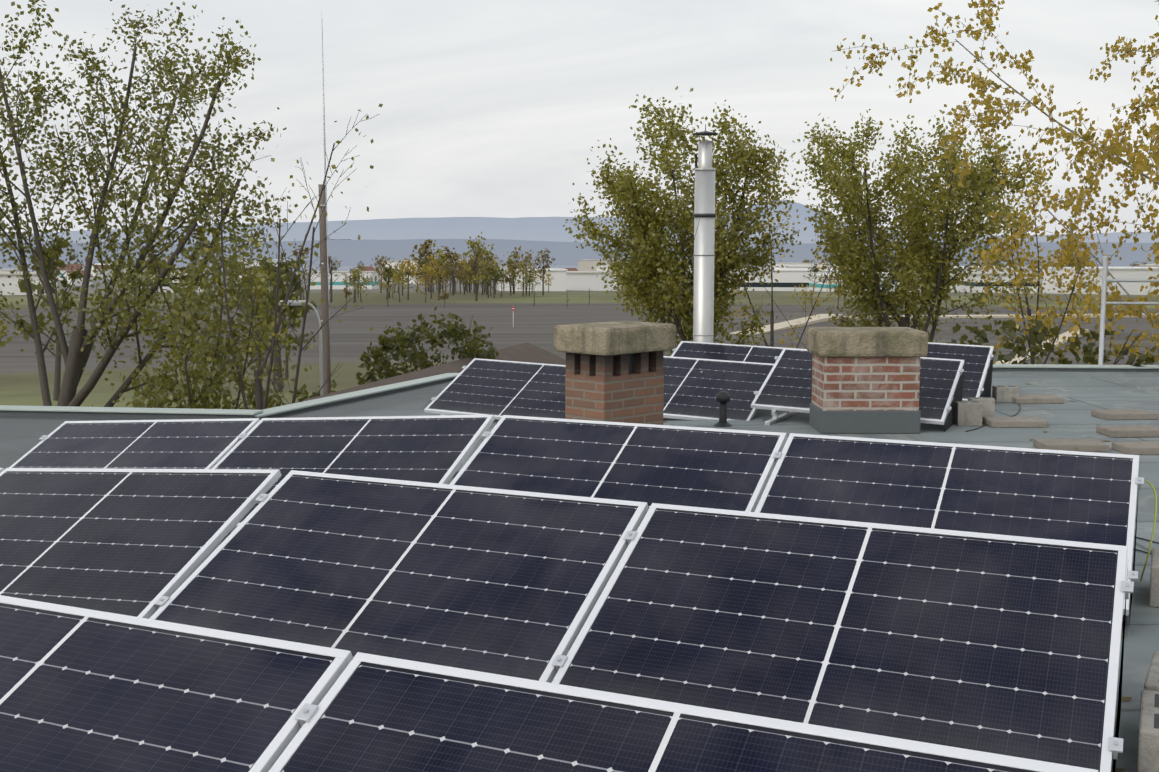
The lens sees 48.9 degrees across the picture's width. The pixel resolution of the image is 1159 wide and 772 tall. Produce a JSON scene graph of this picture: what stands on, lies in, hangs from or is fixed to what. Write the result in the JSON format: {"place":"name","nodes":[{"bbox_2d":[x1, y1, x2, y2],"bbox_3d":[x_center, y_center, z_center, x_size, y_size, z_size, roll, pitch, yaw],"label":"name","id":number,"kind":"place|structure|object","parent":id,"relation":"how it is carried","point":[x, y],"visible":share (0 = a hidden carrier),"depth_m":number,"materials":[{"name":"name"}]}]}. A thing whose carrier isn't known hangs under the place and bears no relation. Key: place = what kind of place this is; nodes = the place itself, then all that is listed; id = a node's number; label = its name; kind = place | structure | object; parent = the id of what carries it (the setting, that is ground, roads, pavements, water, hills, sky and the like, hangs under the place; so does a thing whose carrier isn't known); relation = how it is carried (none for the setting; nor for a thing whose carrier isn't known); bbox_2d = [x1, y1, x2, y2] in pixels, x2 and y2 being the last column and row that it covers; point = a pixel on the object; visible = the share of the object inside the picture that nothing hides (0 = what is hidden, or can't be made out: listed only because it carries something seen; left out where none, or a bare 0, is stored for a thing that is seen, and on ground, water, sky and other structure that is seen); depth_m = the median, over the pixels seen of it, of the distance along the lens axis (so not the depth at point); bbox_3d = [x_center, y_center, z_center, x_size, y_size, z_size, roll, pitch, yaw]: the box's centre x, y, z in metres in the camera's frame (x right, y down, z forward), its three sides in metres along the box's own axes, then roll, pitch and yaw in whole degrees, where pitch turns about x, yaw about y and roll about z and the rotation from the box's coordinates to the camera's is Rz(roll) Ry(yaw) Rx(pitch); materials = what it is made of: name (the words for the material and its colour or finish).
{"place":"outdoors","nodes":[
{"label":"outdoors","id":0,"kind":"place"},
{"bbox_2d":[0,266,1158,409],"bbox_3d":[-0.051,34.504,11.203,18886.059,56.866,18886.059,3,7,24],"label":"ground","id":1,"kind":"structure","parent":0,"point":[352,336],"depth_m":157.56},
{"bbox_2d":[0,0,297,406],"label":"tree","id":2,"kind":"object","parent":1,"relation":"on","point":[76,354],"visible":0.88,"depth_m":24.81,"materials":[{"name":"green plant"}]},
{"bbox_2d":[149,383,189,407],"bbox_3d":[-7.664,2.147,26.780,4.732,4.500,5.860,3,7,24],"label":"bush","id":3,"kind":"object","parent":1,"relation":"on","point":[186,390],"visible":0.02,"depth_m":26.82,"materials":[{"name":"green plant"}]},
{"bbox_2d":[92,367,263,409],"bbox_3d":[-11.275,1.320,35.977,5.646,4.001,4.752,3,7,24],"label":"bush","id":4,"kind":"object","parent":1,"relation":"on","point":[229,405],"visible":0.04,"depth_m":35.95,"materials":[{"name":"green plant"}]},
{"bbox_2d":[112,228,311,409],"bbox_3d":[-6.136,1.205,21.493,3.117,7.708,3.479,6,9,44],"label":"tree","id":5,"kind":"object","parent":1,"relation":"on","point":[191,329],"visible":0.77,"depth_m":21.05,"materials":[{"name":"green plant"}]},
{"bbox_2d":[160,104,382,409],"bbox_3d":[-4.966,0.213,20.705,3.598,9.848,3.511,-1,6,-7],"label":"bare tree","id":6,"kind":"object","parent":1,"relation":"on","point":[258,379],"visible":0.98,"depth_m":20.57,"materials":[{"name":"green plant"}]},
{"bbox_2d":[254,379,336,407],"bbox_3d":[-8.230,1.373,39.140,4.164,3.220,5.244,-6,9,-42],"label":"bush","id":7,"kind":"object","parent":1,"relation":"on","point":[333,385],"visible":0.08,"depth_m":39.00,"materials":[{"name":"green plant"}]},
{"bbox_2d":[278,300,323,395],"bbox_3d":[-4.928,1.687,22.844,0.758,6.438,0.220,0,6,-1],"label":"street lamp","id":8,"kind":"object","parent":1,"relation":"on","point":[294,303],"visible":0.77,"depth_m":22.54,"materials":[{"name":"grey metal"}]},
{"bbox_2d":[318,29,330,394],"bbox_3d":[-4.901,-1.187,24.514,0.188,11.781,0.190,3,7,24],"label":"utility pole","id":9,"kind":"object","parent":1,"relation":"on","point":[323,227],"visible":0.5,"depth_m":24.36,"materials":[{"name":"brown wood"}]},
{"bbox_2d":[356,306,500,384],"bbox_3d":[-2.762,-0.092,23.991,2.882,2.860,2.887,-2,7,-17],"label":"round bush","id":10,"kind":"object","parent":1,"relation":"on","point":[401,343],"visible":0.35,"depth_m":23.57,"materials":[{"name":"green plant"}]},
{"bbox_2d":[297,342,565,402],"bbox_3d":[-2.435,2.158,22.601,5.100,5.100,10.500,2,7,15],"label":"dirt mound","id":11,"kind":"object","parent":1,"relation":"on","point":[527,352],"depth_m":23.12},
{"bbox_2d":[0,232,1147,400],"bbox_3d":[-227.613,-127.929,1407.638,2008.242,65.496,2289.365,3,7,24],"label":"trees","id":12,"kind":"object","parent":1,"relation":"on","point":[474,270],"visible":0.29,"depth_m":231.61,"materials":[{"name":"green plant"}]},
{"bbox_2d":[0,371,1158,771],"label":"building roof","id":13,"kind":"structure","parent":1,"relation":"on","point":[1084,395],"depth_m":11.50,"materials":[{"name":"grey"}]},
{"bbox_2d":[9,418,259,468],"bbox_3d":[-3.044,0.863,8.334,1.751,0.694,1.388,-1,31,25],"label":"solar panel","id":14,"kind":"object","parent":13,"relation":"on","point":[172,444],"visible":0.46,"depth_m":8.44,"materials":[{"name":"glass"}]},
{"bbox_2d":[0,468,281,618],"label":"solar panel","id":15,"kind":"object","parent":13,"relation":"on","point":[135,542],"visible":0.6,"depth_m":5.64,"materials":[{"name":"glass"}]},
{"bbox_2d":[0,595,352,771],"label":"solar panel","id":16,"kind":"object","parent":13,"relation":"on","point":[85,690],"visible":0.92,"depth_m":3.19,"materials":[{"name":"glass"}]},
{"bbox_2d":[212,415,494,527],"bbox_3d":[-1.461,0.824,7.598,1.751,0.694,1.388,-1,31,25],"label":"solar panel","id":17,"kind":"object","parent":13,"relation":"on","point":[435,449],"visible":0.35,"depth_m":7.66,"materials":[{"name":"glass"}]},
{"bbox_2d":[149,470,647,682],"bbox_3d":[-0.720,1.051,5.035,1.751,0.694,1.388,3,33,24],"label":"solar panel","id":18,"kind":"object","parent":13,"relation":"on","point":[512,583],"visible":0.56,"depth_m":4.93,"materials":[{"name":"glass"}]},
{"bbox_2d":[424,358,565,419],"bbox_3d":[-0.601,0.361,13.297,1.751,0.680,1.431,5,31,24],"label":"solar panel","id":19,"kind":"object","parent":13,"relation":"on","point":[498,389],"visible":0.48,"depth_m":13.24,"materials":[{"name":"glass"}]},
{"bbox_2d":[0,364,1158,419],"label":"roof edge flashing","id":20,"kind":"object","parent":13,"relation":"on","point":[73,412],"visible":0.5,"depth_m":13.76,"materials":[{"name":"grey metal"}]},
{"bbox_2d":[554,321,674,424],"bbox_3d":[0.293,-0.031,10.522,0.600,0.960,0.860,6,9,44],"label":"chimney","id":21,"kind":"object","parent":13,"relation":"on","point":[614,371],"visible":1,"depth_m":10.29,"materials":[{"name":"brick"}]},
{"bbox_2d":[450,415,786,557],"bbox_3d":[0.126,0.844,6.868,1.751,0.694,1.388,3,33,24],"label":"solar panel","id":22,"kind":"object","parent":13,"relation":"on","point":[714,468],"visible":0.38,"depth_m":6.91,"materials":[{"name":"glass"}]},
{"bbox_2d":[269,652,1097,771],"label":"solar panel","id":23,"kind":"object","parent":13,"relation":"on","point":[372,713],"visible":1,"depth_m":2.83,"materials":[{"name":"glass"}]},
{"bbox_2d":[663,356,773,420],"bbox_3d":[0.982,0.322,12.562,1.751,0.680,1.431,5,31,24],"label":"solar panel","id":24,"kind":"object","parent":13,"relation":"on","point":[693,387],"visible":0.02,"depth_m":12.37,"materials":[{"name":"glass"}]},
{"bbox_2d":[713,391,731,426],"bbox_3d":[1.281,0.201,11.365,0.171,0.310,0.180,3,7,24],"label":"roof vent","id":25,"kind":"object","parent":13,"relation":"on","point":[723,398],"visible":0.98,"depth_m":11.33,"materials":[{"name":"black plastic"}]},
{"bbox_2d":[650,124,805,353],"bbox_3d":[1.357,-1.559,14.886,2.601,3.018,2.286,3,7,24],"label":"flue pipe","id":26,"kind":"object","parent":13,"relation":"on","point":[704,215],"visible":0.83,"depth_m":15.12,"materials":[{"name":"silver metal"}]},
{"bbox_2d":[671,341,796,363],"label":"solar panel","id":27,"kind":"object","parent":13,"relation":"on","point":[731,352],"visible":0.21,"depth_m":14.35,"materials":[{"name":"glass"}]},
{"bbox_2d":[552,503,1133,771],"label":"solar panel","id":28,"kind":"object","parent":13,"relation":"on","point":[1008,645],"visible":0.79,"depth_m":4.20,"materials":[{"name":"glass"}]},
{"bbox_2d":[751,348,964,431],"bbox_3d":[2.578,0.294,11.822,1.778,0.680,1.431,5,31,24],"label":"solar panel","id":29,"kind":"object","parent":13,"relation":"on","point":[786,386],"visible":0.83,"depth_m":11.69,"materials":[{"name":"glass"}]},
{"bbox_2d":[806,327,927,433],"bbox_3d":[2.488,-0.057,11.111,0.930,0.880,0.640,0,6,0],"label":"chimney","id":30,"kind":"object","parent":13,"relation":"on","point":[865,380],"visible":1,"depth_m":10.86,"materials":[{"name":"red brick"}]},
{"bbox_2d":[663,383,1131,771],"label":"dry leaves","id":31,"kind":"object","parent":13,"relation":"on","point":[1122,699],"visible":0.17,"depth_m":4.56,"materials":[{"name":"brown plant"}]},
{"bbox_2d":[755,433,1143,624],"bbox_3d":[1.722,0.926,6.141,1.778,0.694,1.388,3,33,24],"label":"solar panel","id":32,"kind":"object","parent":13,"relation":"on","point":[1088,497],"visible":0.5,"depth_m":6.18,"materials":[{"name":"glass"}]},
{"bbox_2d":[1140,481,1156,580],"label":"earth wires","id":33,"kind":"object","parent":32,"relation":"attached to","point":[1150,484],"visible":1,"depth_m":5.87,"materials":[{"name":"yellow"}]},
{"bbox_2d":[925,342,993,401],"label":"solar panel","id":34,"kind":"object","parent":13,"relation":"on","point":[976,358],"visible":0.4,"depth_m":13.14,"materials":[{"name":"glass"}]},
{"bbox_2d":[955,401,982,425],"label":"ballast","id":35,"kind":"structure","parent":13,"relation":"on","point":[968,413],"depth_m":11.35,"materials":[{"name":"grey concrete"}]},
{"bbox_2d":[968,397,994,416],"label":"ballast","id":36,"kind":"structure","parent":13,"relation":"on","point":[988,406],"depth_m":11.56,"materials":[{"name":"grey concrete"}]},
{"bbox_2d":[992,385,1019,402],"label":"ballast","id":37,"kind":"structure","parent":13,"relation":"on","point":[1003,393],"depth_m":13.00,"materials":[{"name":"grey concrete"}]},
{"bbox_2d":[982,417,1047,427],"bbox_3d":[3.896,0.323,11.401,0.500,0.060,0.300,0,6,1],"label":"paver","id":38,"kind":"object","parent":13,"relation":"on","point":[1015,422],"visible":0.85,"depth_m":11.26,"materials":[{"name":"beige concrete"}]},
{"bbox_2d":[1012,394,1063,403],"bbox_3d":[4.665,0.135,13.064,0.500,0.060,0.300,0,6,-4],"label":"paver","id":39,"kind":"object","parent":13,"relation":"on","point":[1039,399],"visible":0.75,"depth_m":12.93,"materials":[{"name":"beige concrete"}]},
{"bbox_2d":[965,403,1158,553],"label":"roof cables","id":40,"kind":"object","parent":13,"relation":"on","point":[1134,536],"visible":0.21,"depth_m":7.02,"materials":[{"name":"black plastic"}]},
{"bbox_2d":[1033,439,1109,451],"bbox_3d":[3.894,0.470,10.094,0.500,0.060,0.300,0,6,2],"label":"paver","id":41,"kind":"object","parent":13,"relation":"on","point":[1087,445],"visible":0.92,"depth_m":9.95,"materials":[{"name":"beige concrete"}]},
{"bbox_2d":[1091,409,1157,419],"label":"paver","id":42,"kind":"object","parent":13,"relation":"on","point":[1125,414],"visible":1,"depth_m":11.77,"materials":[{"name":"beige concrete"}]},
{"bbox_2d":[1096,425,1158,437],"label":"paver","id":43,"kind":"object","parent":13,"relation":"on","point":[1132,431],"visible":1,"depth_m":10.72,"materials":[{"name":"beige concrete"}]},
{"bbox_2d":[1098,256,1158,364],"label":"metal railing","id":44,"kind":"object","parent":13,"relation":"attached to","point":[1105,280],"visible":0.25,"depth_m":16.91,"materials":[{"name":"metal"}]},
{"bbox_2d":[1111,441,1158,454],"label":"paver","id":45,"kind":"object","parent":13,"relation":"on","point":[1142,448],"visible":0.92,"depth_m":9.85,"materials":[{"name":"beige concrete"}]},
{"bbox_2d":[1137,690,1158,771],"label":"ballast","id":46,"kind":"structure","parent":13,"relation":"on","point":[1148,751],"depth_m":3.79,"materials":[{"name":"grey concrete"}]},
{"bbox_2d":[1144,651,1158,691],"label":"ballast","id":47,"kind":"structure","parent":13,"relation":"on","point":[1151,683],"depth_m":4.26,"materials":[{"name":"grey concrete"}]},
{"bbox_2d":[1149,548,1158,607],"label":"ballast","id":48,"kind":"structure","parent":13,"relation":"on","point":[1154,590],"depth_m":5.71,"materials":[{"name":"grey concrete"}]},
{"bbox_2d":[0,259,1158,294],"bbox_3d":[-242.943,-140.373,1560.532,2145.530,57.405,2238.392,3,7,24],"label":"buildings","id":49,"kind":"structure","parent":1,"relation":"on","point":[788,276],"depth_m":382.16,"materials":[{"name":"white paint"}]},
{"bbox_2d":[563,86,807,355],"bbox_3d":[2.500,-1.401,29.997,5.070,10.979,6.009,-5,8,-40],"label":"tree","id":50,"kind":"object","parent":1,"relation":"on","point":[655,263],"visible":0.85,"depth_m":29.23,"materials":[{"name":"green plant"}]},
{"bbox_2d":[730,152,864,348],"bbox_3d":[6.049,-1.691,37.194,4.786,9.933,2.837,-4,7,-29],"label":"thin tree","id":51,"kind":"object","parent":1,"relation":"on","point":[772,311],"visible":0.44,"depth_m":36.93,"materials":[{"name":"green plant"}]},
{"bbox_2d":[793,109,1056,342],"bbox_3d":[8.037,-1.551,31.708,6.816,10.891,6.531,3,7,24],"label":"tree","id":52,"kind":"object","parent":1,"relation":"on","point":[914,219],"visible":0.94,"depth_m":30.84,"materials":[{"name":"green plant"}]},
{"bbox_2d":[729,313,1158,363],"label":"lot road and vehicles","id":53,"kind":"structure","parent":1,"relation":"on","point":[818,318],"depth_m":158.17,"materials":[{"name":"beige concrete"}]},
{"bbox_2d":[830,0,1158,363],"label":"birch tree","id":54,"kind":"object","parent":1,"relation":"on","point":[1139,165],"visible":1,"depth_m":19.27,"materials":[{"name":"yellow plant"}]},
{"bbox_2d":[982,159,1099,363],"bbox_3d":[13.764,-1.839,38.174,3.172,10.005,3.982,0,6,-3],"label":"thin tree","id":55,"kind":"object","parent":1,"relation":"on","point":[1034,211],"visible":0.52,"depth_m":37.68,"materials":[{"name":"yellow plant"}]},
{"bbox_2d":[928,309,1158,364],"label":"bush","id":56,"kind":"object","parent":1,"relation":"on","point":[1037,337],"visible":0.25,"depth_m":19.12,"materials":[{"name":"green plant"}]},
{"bbox_2d":[0,200,1158,242],"bbox_3d":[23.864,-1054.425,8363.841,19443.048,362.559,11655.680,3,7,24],"label":"distant hills","id":57,"kind":"structure","parent":0,"point":[538,228],"depth_m":8829.43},
{"bbox_2d":[0,239,1158,267],"bbox_3d":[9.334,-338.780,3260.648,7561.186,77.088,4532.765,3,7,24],"label":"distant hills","id":58,"kind":"structure","parent":0,"point":[352,252],"depth_m":3427.16,"materials":[{"name":"blue"}]},
{"bbox_2d":[0,0,1158,234],"label":"sky","id":59,"kind":"structure","parent":0,"point":[490,108],"materials":[{"name":"white"}]}
]}

